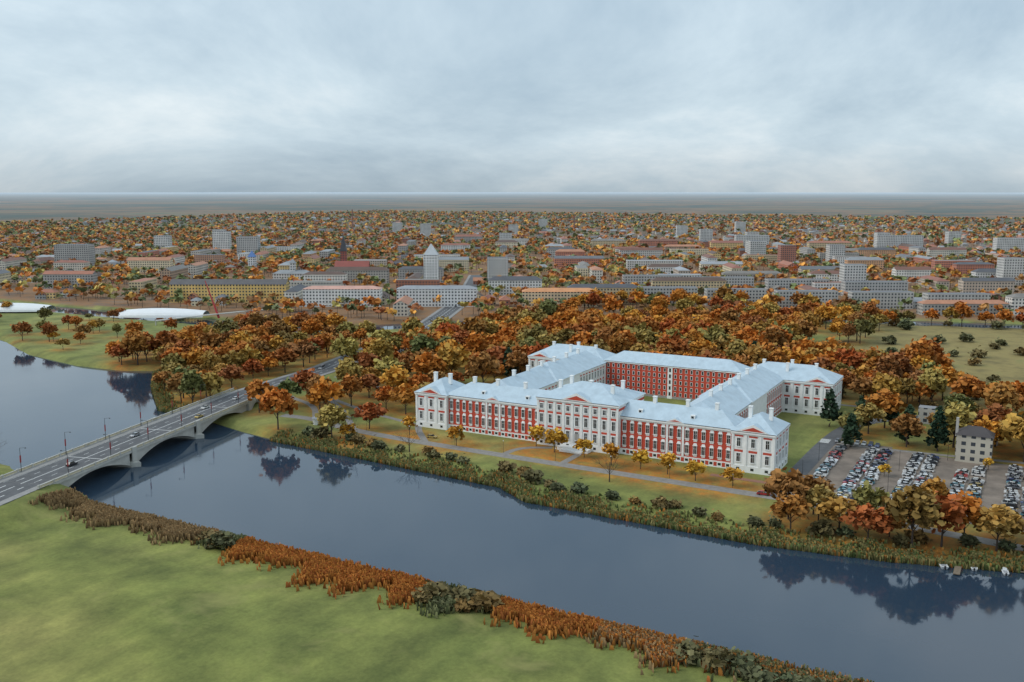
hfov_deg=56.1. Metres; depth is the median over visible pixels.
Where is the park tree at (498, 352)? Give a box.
[486,346,512,362]
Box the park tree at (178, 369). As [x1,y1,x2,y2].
[166,365,193,397]
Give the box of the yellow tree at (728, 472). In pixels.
[719,466,744,481]
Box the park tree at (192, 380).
[178,369,205,402]
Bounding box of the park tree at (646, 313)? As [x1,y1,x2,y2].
[639,310,648,315]
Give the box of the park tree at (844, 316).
[840,312,854,320]
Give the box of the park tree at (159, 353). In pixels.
[155,345,182,359]
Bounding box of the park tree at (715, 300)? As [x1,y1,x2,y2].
[707,295,724,305]
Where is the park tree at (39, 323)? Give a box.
[35,320,49,328]
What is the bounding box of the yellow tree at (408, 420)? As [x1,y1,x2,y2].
[401,415,417,433]
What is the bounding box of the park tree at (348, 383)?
[339,373,363,405]
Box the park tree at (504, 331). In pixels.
[496,327,518,337]
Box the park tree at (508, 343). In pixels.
[503,340,514,346]
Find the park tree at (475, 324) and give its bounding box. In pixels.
[459,316,487,335]
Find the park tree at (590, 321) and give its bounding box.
[578,315,603,325]
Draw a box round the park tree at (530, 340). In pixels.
[523,336,536,345]
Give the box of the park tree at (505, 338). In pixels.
[493,335,519,343]
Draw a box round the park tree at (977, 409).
[972,402,982,413]
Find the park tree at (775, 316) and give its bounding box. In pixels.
[769,314,783,320]
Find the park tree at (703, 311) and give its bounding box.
[697,309,709,317]
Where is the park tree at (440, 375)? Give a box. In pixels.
[426,370,447,381]
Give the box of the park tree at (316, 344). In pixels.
[308,342,320,362]
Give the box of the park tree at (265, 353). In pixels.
[261,351,273,369]
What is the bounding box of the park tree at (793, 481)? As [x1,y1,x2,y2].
[762,467,811,519]
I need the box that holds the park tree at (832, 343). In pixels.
[814,336,845,353]
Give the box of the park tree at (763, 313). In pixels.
[749,306,772,319]
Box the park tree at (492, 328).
[485,321,500,335]
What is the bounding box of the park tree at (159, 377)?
[151,371,170,389]
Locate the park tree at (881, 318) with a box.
[873,313,888,327]
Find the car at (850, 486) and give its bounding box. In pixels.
[841,484,854,488]
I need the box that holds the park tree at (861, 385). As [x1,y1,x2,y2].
[848,376,877,396]
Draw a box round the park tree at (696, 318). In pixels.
[692,314,702,323]
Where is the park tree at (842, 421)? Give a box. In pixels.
[835,411,863,429]
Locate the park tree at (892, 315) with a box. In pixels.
[880,309,898,325]
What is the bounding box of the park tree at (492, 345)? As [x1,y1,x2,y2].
[485,342,505,350]
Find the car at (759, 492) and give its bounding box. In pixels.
[757,490,770,495]
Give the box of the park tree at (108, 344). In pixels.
[105,340,117,348]
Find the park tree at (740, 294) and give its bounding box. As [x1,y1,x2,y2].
[734,289,749,300]
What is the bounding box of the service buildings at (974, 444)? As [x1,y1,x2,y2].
[918,405,998,463]
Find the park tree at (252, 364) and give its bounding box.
[241,358,263,381]
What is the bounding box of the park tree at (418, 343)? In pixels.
[409,333,437,352]
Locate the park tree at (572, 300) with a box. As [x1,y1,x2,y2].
[563,297,580,306]
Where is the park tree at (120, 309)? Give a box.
[116,308,125,311]
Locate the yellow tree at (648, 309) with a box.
[643,307,651,316]
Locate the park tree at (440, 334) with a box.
[435,328,456,340]
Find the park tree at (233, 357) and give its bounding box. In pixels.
[220,350,244,366]
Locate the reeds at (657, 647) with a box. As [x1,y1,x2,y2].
[28,487,873,681]
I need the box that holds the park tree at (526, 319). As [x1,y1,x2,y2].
[518,316,538,325]
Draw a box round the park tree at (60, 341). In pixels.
[54,338,69,346]
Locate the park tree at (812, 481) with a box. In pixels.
[803,474,835,514]
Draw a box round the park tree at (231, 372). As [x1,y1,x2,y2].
[217,364,244,387]
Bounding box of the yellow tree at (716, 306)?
[710,304,721,311]
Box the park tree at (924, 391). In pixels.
[907,381,936,405]
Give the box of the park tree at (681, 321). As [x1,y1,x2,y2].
[673,316,693,328]
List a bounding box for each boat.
[939,564,948,569]
[1001,567,1008,575]
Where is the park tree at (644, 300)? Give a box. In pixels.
[638,298,650,303]
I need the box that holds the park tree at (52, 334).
[46,332,60,340]
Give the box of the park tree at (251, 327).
[241,324,259,329]
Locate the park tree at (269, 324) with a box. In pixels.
[260,321,272,328]
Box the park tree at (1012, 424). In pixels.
[996,411,1023,461]
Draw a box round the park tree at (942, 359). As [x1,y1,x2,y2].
[934,353,954,367]
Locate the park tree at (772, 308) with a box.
[762,301,779,313]
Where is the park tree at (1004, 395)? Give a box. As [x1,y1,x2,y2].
[983,382,1023,410]
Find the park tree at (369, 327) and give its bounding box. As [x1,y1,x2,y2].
[357,320,375,334]
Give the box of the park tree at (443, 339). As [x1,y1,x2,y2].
[437,336,459,345]
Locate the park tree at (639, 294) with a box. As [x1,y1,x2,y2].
[629,289,643,298]
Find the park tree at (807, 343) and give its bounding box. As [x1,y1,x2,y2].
[796,336,818,349]
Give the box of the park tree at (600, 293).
[588,288,604,297]
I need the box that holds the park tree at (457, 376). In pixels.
[445,371,466,381]
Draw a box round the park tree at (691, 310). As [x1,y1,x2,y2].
[682,306,699,317]
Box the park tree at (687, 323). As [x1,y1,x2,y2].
[678,319,701,329]
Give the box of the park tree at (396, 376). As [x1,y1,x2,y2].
[379,365,408,401]
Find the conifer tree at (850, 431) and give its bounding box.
[838,413,862,447]
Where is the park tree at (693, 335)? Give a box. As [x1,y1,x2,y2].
[683,328,704,342]
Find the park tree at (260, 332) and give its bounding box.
[252,325,272,338]
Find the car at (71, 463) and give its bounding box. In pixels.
[65,461,77,465]
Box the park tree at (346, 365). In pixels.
[334,357,362,396]
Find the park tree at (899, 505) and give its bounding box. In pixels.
[881,484,944,545]
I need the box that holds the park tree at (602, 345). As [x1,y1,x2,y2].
[584,339,610,350]
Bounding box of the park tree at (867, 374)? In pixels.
[863,370,876,380]
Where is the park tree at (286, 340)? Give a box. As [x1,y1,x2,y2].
[284,338,292,343]
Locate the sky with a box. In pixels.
[0,0,1023,192]
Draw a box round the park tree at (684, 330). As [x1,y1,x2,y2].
[681,324,697,334]
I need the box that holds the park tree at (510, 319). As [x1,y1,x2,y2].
[504,317,518,324]
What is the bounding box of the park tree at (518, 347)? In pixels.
[506,342,529,371]
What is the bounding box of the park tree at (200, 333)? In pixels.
[193,330,203,339]
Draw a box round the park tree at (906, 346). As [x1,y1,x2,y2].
[898,344,908,354]
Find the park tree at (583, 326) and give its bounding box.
[564,320,596,334]
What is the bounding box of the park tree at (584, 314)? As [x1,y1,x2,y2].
[577,309,601,321]
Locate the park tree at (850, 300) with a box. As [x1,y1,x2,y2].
[837,297,855,304]
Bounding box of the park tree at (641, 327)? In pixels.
[623,322,657,341]
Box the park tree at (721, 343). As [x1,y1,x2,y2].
[712,335,731,350]
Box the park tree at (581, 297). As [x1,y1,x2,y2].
[575,293,588,309]
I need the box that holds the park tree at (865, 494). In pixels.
[851,480,889,509]
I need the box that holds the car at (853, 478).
[846,476,858,481]
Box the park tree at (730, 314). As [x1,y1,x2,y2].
[720,307,738,320]
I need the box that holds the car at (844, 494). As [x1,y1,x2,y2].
[835,492,848,496]
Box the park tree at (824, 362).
[807,357,835,369]
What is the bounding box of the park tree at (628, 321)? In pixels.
[621,314,643,329]
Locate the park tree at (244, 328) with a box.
[234,326,253,332]
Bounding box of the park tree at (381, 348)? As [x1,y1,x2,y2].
[368,336,394,360]
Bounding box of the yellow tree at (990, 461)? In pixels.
[983,457,993,469]
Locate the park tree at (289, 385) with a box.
[276,377,302,393]
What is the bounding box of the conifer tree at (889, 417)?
[881,397,899,429]
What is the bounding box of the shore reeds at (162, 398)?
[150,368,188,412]
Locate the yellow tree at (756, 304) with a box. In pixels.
[747,302,761,307]
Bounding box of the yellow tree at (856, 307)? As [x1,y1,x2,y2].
[851,303,863,312]
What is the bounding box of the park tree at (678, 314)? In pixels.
[668,308,692,320]
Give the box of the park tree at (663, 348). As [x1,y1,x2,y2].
[656,343,674,354]
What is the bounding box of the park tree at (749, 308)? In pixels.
[740,305,757,314]
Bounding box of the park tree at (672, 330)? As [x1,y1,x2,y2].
[661,328,685,339]
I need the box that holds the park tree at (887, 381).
[871,372,903,393]
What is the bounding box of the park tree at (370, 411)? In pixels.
[351,402,388,428]
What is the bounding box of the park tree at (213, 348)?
[201,345,217,354]
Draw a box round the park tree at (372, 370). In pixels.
[361,367,381,389]
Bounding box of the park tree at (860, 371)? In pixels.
[851,365,876,380]
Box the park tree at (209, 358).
[198,349,221,370]
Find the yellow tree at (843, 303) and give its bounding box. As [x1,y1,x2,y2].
[834,301,851,320]
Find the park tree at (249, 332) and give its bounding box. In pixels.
[241,330,255,335]
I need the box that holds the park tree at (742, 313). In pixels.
[740,309,753,317]
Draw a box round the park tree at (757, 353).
[741,342,771,364]
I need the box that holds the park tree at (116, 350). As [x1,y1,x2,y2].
[109,344,132,364]
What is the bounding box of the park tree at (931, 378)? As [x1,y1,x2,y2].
[917,367,948,401]
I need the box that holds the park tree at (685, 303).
[675,297,694,310]
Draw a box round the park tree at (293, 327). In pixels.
[272,319,297,333]
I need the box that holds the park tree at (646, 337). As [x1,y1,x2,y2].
[631,327,654,344]
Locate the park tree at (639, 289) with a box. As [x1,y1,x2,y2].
[636,287,645,294]
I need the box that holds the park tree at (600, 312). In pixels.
[594,309,604,316]
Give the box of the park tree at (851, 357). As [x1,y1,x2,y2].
[833,345,867,368]
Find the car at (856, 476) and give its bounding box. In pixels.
[847,474,859,478]
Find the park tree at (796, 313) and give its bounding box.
[792,311,801,317]
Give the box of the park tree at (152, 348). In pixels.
[136,336,155,361]
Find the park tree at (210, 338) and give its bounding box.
[196,328,225,348]
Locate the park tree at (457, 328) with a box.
[451,323,460,331]
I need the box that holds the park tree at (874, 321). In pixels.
[863,313,878,337]
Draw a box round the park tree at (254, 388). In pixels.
[244,379,273,412]
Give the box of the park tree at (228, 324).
[213,317,238,331]
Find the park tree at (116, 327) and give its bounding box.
[112,323,122,337]
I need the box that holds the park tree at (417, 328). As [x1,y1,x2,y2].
[409,325,432,333]
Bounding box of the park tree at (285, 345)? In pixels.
[277,342,289,348]
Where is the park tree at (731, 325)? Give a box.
[725,321,745,332]
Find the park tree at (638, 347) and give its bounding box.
[628,342,649,352]
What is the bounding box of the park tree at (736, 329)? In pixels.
[729,327,744,335]
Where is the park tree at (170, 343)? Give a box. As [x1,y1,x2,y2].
[160,342,174,346]
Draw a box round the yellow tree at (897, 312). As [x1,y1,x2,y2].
[888,308,902,318]
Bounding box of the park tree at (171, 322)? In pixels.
[163,317,176,329]
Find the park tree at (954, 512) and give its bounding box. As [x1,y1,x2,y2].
[919,491,967,546]
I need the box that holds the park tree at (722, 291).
[713,284,735,298]
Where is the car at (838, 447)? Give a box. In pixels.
[834,446,844,449]
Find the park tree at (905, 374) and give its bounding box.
[899,372,909,393]
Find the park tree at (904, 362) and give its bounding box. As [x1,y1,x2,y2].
[886,350,913,373]
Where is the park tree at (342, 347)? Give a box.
[328,333,361,359]
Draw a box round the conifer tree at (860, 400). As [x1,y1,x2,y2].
[853,395,872,430]
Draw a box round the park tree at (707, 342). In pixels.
[704,339,716,347]
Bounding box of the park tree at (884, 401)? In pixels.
[864,388,908,427]
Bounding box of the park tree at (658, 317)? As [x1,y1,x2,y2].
[653,315,663,321]
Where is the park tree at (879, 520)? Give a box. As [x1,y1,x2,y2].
[837,502,895,538]
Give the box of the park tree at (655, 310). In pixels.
[649,304,668,317]
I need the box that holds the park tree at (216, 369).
[211,363,226,376]
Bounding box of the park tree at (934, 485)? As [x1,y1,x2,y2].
[921,475,951,496]
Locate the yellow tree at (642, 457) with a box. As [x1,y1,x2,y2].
[631,449,651,468]
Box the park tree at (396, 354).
[384,351,399,361]
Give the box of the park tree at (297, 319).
[289,311,314,327]
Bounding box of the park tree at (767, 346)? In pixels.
[743,335,774,350]
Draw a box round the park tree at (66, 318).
[61,315,71,329]
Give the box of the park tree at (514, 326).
[499,321,520,331]
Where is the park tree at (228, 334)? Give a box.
[219,330,234,339]
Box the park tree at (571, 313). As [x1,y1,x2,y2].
[564,306,582,322]
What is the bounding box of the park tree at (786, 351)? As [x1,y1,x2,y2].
[771,346,791,355]
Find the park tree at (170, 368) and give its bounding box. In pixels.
[161,362,182,372]
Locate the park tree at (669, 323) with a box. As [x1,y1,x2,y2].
[659,318,676,333]
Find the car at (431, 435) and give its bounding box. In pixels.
[426,434,437,437]
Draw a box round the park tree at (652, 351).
[647,350,662,353]
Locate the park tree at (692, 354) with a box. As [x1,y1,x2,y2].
[683,350,699,356]
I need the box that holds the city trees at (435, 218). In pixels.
[1,209,1023,246]
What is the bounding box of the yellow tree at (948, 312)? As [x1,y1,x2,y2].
[942,306,960,325]
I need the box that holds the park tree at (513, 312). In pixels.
[504,305,522,317]
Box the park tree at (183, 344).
[174,339,197,366]
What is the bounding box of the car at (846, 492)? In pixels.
[838,490,851,494]
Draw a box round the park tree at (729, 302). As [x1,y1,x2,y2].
[722,300,733,305]
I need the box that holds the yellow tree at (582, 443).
[572,438,593,456]
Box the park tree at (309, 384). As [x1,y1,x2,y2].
[303,375,336,408]
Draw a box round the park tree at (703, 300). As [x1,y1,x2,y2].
[697,297,707,304]
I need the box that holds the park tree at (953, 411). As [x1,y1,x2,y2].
[932,400,976,447]
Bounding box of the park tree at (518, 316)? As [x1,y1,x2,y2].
[516,309,528,318]
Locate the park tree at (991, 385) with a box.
[981,381,1023,406]
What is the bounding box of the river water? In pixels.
[0,301,1023,681]
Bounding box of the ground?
[0,192,1023,681]
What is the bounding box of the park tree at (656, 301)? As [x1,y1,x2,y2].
[649,295,667,309]
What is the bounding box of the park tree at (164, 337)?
[151,330,181,348]
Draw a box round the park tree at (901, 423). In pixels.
[889,413,926,446]
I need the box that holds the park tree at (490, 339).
[487,334,503,342]
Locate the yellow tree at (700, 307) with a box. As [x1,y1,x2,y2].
[694,305,706,309]
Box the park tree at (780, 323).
[771,320,785,325]
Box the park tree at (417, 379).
[406,373,431,386]
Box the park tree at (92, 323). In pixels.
[86,320,98,332]
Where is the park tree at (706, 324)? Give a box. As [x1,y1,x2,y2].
[696,319,711,327]
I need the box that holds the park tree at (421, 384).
[418,382,431,388]
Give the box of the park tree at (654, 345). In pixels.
[650,340,659,349]
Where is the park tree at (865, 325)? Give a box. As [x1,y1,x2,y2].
[846,318,874,343]
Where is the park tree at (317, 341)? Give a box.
[307,336,324,359]
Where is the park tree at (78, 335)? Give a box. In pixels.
[73,331,86,343]
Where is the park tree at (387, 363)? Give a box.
[373,354,403,374]
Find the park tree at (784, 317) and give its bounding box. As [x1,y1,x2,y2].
[772,314,789,322]
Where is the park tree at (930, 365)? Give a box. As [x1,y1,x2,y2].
[919,360,940,370]
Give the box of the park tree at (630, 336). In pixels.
[617,329,639,350]
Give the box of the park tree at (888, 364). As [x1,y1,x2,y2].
[872,354,903,376]
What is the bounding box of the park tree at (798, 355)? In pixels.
[786,346,818,364]
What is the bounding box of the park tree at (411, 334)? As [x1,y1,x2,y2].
[407,327,431,339]
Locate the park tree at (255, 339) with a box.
[251,336,268,345]
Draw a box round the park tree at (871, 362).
[860,356,883,369]
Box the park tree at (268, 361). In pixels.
[258,356,278,375]
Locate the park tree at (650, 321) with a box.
[639,315,658,330]
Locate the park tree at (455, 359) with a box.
[437,342,470,372]
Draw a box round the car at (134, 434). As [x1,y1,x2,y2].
[129,432,139,436]
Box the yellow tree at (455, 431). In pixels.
[445,425,465,445]
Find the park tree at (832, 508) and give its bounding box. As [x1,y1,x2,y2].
[814,496,861,527]
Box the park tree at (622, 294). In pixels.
[615,290,627,300]
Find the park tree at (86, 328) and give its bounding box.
[73,324,91,337]
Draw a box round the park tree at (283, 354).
[271,347,298,372]
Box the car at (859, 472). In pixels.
[853,470,862,475]
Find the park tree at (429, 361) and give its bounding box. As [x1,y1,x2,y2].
[410,351,446,374]
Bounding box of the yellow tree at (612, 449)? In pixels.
[602,442,619,463]
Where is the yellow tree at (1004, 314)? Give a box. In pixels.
[995,308,1014,327]
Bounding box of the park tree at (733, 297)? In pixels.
[724,293,737,301]
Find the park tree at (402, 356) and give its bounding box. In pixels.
[398,351,412,362]
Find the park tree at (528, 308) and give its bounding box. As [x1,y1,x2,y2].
[523,305,535,313]
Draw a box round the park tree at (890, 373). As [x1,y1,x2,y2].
[872,370,899,379]
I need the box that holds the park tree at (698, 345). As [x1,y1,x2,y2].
[687,339,712,354]
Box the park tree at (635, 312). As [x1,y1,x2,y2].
[623,309,645,319]
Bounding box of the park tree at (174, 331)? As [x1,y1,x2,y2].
[170,329,179,335]
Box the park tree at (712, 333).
[697,324,728,343]
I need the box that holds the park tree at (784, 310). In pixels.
[777,307,792,314]
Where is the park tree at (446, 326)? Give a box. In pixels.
[434,321,455,334]
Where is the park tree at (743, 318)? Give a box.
[736,314,749,323]
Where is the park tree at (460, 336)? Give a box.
[452,329,471,349]
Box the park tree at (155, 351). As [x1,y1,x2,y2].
[151,347,164,359]
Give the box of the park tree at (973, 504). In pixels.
[952,490,985,532]
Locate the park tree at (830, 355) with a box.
[814,350,846,364]
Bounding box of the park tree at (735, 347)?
[724,340,747,357]
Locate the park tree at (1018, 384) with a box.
[1005,379,1023,391]
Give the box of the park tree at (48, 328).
[40,321,57,341]
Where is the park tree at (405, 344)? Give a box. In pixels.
[400,337,413,350]
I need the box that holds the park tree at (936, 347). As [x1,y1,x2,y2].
[914,335,945,354]
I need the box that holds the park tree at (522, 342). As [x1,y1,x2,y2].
[510,339,532,347]
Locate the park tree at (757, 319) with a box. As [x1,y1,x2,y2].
[744,315,766,325]
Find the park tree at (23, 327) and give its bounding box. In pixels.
[10,320,32,340]
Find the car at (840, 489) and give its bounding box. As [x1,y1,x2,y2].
[837,488,851,491]
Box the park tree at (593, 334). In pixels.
[589,330,597,342]
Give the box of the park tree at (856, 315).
[847,310,869,340]
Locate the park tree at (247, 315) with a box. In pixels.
[240,311,263,319]
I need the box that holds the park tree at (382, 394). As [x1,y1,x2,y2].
[371,385,393,408]
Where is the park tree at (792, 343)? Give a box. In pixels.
[784,339,801,350]
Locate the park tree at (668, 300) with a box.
[658,294,670,304]
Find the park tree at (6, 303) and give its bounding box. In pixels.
[0,301,12,306]
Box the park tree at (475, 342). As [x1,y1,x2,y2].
[462,330,489,353]
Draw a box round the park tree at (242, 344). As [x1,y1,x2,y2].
[229,341,260,357]
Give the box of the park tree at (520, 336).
[516,332,525,340]
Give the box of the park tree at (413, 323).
[401,317,423,332]
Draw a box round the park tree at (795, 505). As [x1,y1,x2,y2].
[768,494,812,528]
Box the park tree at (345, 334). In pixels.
[338,329,355,339]
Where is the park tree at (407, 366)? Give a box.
[400,359,413,374]
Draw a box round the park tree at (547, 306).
[539,298,558,317]
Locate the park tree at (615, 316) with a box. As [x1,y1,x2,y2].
[602,313,620,321]
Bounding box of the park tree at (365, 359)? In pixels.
[358,352,381,369]
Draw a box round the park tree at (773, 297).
[762,292,779,303]
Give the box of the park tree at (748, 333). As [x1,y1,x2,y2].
[732,325,763,340]
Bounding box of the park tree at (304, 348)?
[288,339,318,366]
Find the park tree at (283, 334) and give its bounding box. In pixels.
[274,330,292,340]
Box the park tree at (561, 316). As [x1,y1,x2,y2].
[551,311,566,323]
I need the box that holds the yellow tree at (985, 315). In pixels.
[977,311,994,326]
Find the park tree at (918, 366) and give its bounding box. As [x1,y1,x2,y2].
[909,363,926,373]
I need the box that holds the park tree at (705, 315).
[700,314,713,319]
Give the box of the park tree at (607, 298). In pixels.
[601,295,611,311]
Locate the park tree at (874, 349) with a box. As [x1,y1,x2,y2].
[866,345,885,355]
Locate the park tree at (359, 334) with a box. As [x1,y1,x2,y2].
[353,328,367,344]
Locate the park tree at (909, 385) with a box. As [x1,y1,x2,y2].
[900,377,924,403]
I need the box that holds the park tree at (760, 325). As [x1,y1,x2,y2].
[746,320,769,332]
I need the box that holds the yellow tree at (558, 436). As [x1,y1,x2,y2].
[544,427,568,451]
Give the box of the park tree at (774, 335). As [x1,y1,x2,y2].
[761,324,788,345]
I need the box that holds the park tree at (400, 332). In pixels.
[391,328,406,352]
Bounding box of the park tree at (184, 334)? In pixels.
[176,329,198,341]
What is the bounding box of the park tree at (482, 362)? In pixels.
[465,351,500,382]
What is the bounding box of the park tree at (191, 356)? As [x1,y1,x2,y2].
[181,346,204,366]
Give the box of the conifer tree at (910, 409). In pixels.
[894,404,920,444]
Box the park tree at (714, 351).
[699,346,724,355]
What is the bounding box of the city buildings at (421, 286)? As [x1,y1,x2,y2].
[0,209,1023,315]
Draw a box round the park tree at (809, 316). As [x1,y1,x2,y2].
[800,309,821,339]
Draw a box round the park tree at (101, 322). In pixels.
[94,318,105,331]
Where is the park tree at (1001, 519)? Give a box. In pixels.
[973,504,1023,551]
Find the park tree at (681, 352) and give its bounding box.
[675,350,691,355]
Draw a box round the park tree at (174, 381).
[167,372,183,402]
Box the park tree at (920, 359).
[910,354,935,366]
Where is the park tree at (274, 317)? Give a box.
[264,313,280,322]
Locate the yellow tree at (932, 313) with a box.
[922,308,939,325]
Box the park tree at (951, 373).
[933,364,964,400]
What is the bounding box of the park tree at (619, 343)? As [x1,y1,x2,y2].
[605,331,632,353]
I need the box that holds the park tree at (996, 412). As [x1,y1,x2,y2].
[971,403,1012,446]
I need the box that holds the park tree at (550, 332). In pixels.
[547,328,559,336]
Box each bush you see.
[198,528,222,542]
[204,531,235,548]
[301,423,313,435]
[310,426,330,437]
[336,423,355,434]
[345,429,358,440]
[349,433,366,444]
[364,435,381,445]
[370,439,387,449]
[393,443,405,452]
[411,587,435,606]
[418,580,451,597]
[421,446,436,454]
[426,449,442,458]
[433,592,453,611]
[444,452,457,460]
[449,583,476,611]
[454,598,475,612]
[455,453,470,463]
[468,589,504,613]
[496,460,516,473]
[515,465,531,475]
[520,467,545,483]
[544,479,557,486]
[549,481,566,490]
[568,478,589,493]
[604,489,620,500]
[628,495,643,504]
[650,496,670,507]
[668,499,682,507]
[673,636,704,666]
[691,506,707,516]
[700,647,733,673]
[710,509,724,520]
[725,646,755,677]
[740,665,774,681]
[746,515,764,527]
[767,515,781,528]
[773,670,796,681]
[788,675,824,681]
[805,519,835,535]
[834,525,856,536]
[882,335,896,343]
[885,347,897,352]
[889,318,899,325]
[890,532,910,547]
[897,318,914,326]
[897,320,911,329]
[904,526,932,543]
[925,401,938,405]
[931,334,946,342]
[942,320,952,325]
[947,347,958,356]
[957,533,981,547]
[959,332,974,341]
[965,357,981,364]
[970,345,987,357]
[986,374,1000,381]
[988,340,1000,348]
[990,321,1004,328]
[995,337,1007,344]
[995,539,1016,551]
[1013,347,1023,355]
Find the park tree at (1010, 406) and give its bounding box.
[1003,403,1023,441]
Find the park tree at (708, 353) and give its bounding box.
[700,350,729,358]
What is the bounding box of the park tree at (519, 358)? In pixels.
[504,350,528,373]
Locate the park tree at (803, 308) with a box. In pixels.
[790,304,810,313]
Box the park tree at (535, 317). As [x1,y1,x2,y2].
[519,311,542,321]
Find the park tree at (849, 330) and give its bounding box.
[840,322,856,342]
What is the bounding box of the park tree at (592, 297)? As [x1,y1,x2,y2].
[585,292,601,307]
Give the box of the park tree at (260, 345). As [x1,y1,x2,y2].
[252,341,270,352]
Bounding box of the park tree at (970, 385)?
[949,374,987,399]
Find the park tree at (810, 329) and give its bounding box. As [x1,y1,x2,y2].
[795,319,818,337]
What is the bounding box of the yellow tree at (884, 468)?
[878,464,891,472]
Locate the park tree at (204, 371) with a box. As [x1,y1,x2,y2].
[196,369,212,395]
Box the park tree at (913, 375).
[906,370,923,401]
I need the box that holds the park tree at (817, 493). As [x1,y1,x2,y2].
[805,484,836,522]
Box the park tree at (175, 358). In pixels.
[160,353,186,370]
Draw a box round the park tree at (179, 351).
[159,347,187,361]
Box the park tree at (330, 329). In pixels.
[321,325,338,335]
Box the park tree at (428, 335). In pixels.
[409,328,438,340]
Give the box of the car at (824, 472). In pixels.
[815,470,827,474]
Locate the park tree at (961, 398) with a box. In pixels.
[943,393,977,410]
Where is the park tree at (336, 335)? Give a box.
[335,329,352,337]
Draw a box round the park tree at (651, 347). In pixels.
[627,340,654,350]
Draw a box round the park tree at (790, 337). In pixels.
[759,324,793,345]
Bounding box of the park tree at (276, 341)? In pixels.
[269,335,284,348]
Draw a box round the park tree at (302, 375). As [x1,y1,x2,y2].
[290,368,318,398]
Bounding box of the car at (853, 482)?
[842,480,855,483]
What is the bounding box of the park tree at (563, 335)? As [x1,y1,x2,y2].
[551,328,577,342]
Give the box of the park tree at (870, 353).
[860,349,881,361]
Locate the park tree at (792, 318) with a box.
[783,313,802,322]
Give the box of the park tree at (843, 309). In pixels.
[837,304,853,322]
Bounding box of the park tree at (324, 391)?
[305,376,345,405]
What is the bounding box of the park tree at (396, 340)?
[386,334,402,348]
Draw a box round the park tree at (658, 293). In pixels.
[655,291,664,296]
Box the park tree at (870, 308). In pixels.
[861,301,879,315]
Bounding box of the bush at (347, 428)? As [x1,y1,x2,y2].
[336,423,355,434]
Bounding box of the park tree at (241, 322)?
[237,318,248,328]
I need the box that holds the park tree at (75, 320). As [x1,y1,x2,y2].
[69,315,81,326]
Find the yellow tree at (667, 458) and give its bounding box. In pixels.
[657,452,677,473]
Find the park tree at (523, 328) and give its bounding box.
[517,325,533,332]
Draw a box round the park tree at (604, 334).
[594,325,614,344]
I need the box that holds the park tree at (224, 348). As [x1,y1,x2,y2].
[217,341,233,355]
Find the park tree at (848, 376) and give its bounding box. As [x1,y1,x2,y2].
[834,368,855,398]
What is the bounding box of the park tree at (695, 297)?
[687,292,700,306]
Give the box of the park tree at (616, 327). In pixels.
[602,320,623,333]
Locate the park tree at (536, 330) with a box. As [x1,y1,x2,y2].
[523,323,547,339]
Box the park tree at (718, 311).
[709,308,723,317]
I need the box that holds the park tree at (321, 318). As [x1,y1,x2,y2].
[314,313,326,331]
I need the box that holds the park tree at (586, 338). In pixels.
[568,331,595,345]
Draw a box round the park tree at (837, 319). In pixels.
[830,316,844,334]
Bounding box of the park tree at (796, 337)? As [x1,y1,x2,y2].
[789,335,808,342]
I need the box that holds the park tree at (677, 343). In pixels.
[656,330,689,353]
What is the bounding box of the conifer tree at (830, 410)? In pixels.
[819,387,842,426]
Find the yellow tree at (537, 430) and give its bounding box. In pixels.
[526,425,545,445]
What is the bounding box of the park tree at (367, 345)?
[364,337,381,349]
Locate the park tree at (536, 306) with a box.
[527,302,540,310]
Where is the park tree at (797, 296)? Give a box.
[789,291,807,304]
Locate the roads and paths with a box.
[0,275,1023,550]
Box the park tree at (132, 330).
[124,328,138,337]
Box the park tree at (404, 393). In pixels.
[388,383,417,413]
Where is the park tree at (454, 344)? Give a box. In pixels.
[434,339,463,367]
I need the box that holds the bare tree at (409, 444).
[396,427,420,451]
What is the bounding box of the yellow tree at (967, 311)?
[951,303,974,326]
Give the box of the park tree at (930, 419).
[924,412,939,427]
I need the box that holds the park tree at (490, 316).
[477,309,501,321]
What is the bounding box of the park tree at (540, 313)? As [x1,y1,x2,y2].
[533,309,547,318]
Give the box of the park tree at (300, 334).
[290,330,308,339]
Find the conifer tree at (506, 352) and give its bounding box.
[502,347,518,376]
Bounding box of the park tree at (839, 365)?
[833,362,851,371]
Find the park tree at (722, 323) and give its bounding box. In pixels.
[703,314,728,332]
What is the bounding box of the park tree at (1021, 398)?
[1016,396,1023,411]
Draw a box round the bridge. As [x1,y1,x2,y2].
[0,384,259,488]
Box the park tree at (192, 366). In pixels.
[181,364,202,371]
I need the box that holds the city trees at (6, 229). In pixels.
[0,222,285,246]
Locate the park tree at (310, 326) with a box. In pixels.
[301,318,323,335]
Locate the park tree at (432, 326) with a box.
[427,316,452,332]
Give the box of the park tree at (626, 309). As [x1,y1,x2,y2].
[620,306,633,314]
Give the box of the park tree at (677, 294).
[670,288,687,307]
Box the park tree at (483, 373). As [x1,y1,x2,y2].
[464,364,485,378]
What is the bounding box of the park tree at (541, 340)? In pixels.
[532,332,558,345]
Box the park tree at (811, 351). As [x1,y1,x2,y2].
[801,347,825,362]
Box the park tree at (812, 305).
[801,300,821,308]
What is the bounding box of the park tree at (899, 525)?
[889,515,906,536]
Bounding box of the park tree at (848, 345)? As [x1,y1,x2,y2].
[827,343,857,354]
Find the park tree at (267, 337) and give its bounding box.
[261,332,273,345]
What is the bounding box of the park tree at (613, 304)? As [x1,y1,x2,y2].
[602,296,624,312]
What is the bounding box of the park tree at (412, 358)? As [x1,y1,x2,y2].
[409,347,437,374]
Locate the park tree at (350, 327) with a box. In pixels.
[334,321,357,332]
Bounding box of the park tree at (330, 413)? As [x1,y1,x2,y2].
[315,403,350,436]
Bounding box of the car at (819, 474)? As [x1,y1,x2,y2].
[813,472,826,476]

